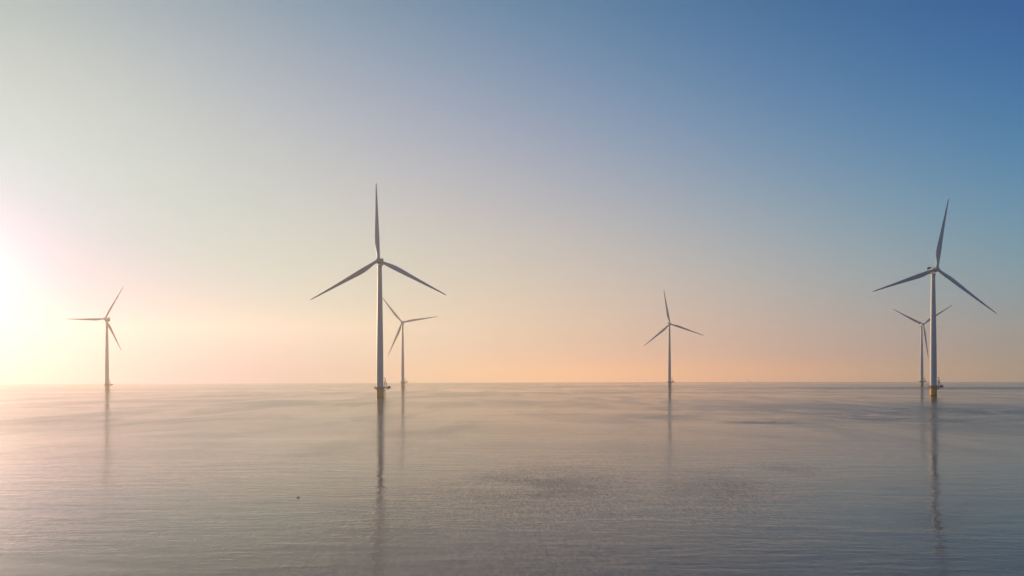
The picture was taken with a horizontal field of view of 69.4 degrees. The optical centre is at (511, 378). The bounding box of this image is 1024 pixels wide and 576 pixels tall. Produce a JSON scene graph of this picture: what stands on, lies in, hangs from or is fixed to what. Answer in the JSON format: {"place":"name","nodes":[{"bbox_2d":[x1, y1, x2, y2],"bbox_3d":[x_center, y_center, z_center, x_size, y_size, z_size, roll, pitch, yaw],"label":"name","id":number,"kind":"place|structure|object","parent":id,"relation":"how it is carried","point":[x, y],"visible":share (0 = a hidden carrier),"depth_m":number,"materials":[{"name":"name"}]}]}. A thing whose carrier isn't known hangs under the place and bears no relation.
{"place":"outdoors","nodes":[
{"label":"outdoors","id":0,"kind":"place"},
{"bbox_2d":[0,382,1023,575],"bbox_3d":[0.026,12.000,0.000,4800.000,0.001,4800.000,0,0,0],"label":"water","id":1,"kind":"structure","parent":0,"point":[665,479],"depth_m":88.10,"materials":[{"name":"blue liquid"}]},
{"bbox_2d":[73,287,122,389],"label":"wind turbine","id":2,"kind":"object","parent":1,"relation":"in","point":[107,385],"visible":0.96,"depth_m":874.57,"materials":[{"name":"paint"}]},
{"bbox_2d":[310,184,445,397],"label":"wind turbine","id":3,"kind":"object","parent":1,"relation":"in","point":[380,386],"visible":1,"depth_m":476.62,"materials":[{"name":"white paint"}]},
{"bbox_2d":[382,297,437,386],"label":"wind turbine","id":4,"kind":"object","parent":1,"relation":"in","point":[402,382],"visible":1,"depth_m":1135.93,"materials":[{"name":"paint"}]},
{"bbox_2d":[644,292,703,385],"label":"wind turbine","id":5,"kind":"object","parent":1,"relation":"in","point":[669,356],"visible":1,"depth_m":1116.55,"materials":[{"name":"paint"}]},
{"bbox_2d":[895,305,951,385],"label":"wind turbine","id":6,"kind":"object","parent":1,"relation":"in","point":[921,381],"visible":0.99,"depth_m":1117.86,"materials":[{"name":"paint"}]},
{"bbox_2d":[872,199,996,395],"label":"wind turbine","id":7,"kind":"object","parent":1,"relation":"in","point":[933,386],"visible":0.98,"depth_m":497.02,"materials":[{"name":"paint"}]},
{"bbox_2d":[0,0,1023,383],"label":"sky","id":8,"kind":"structure","parent":0,"point":[553,169],"materials":[{"name":"blue"}]}
]}

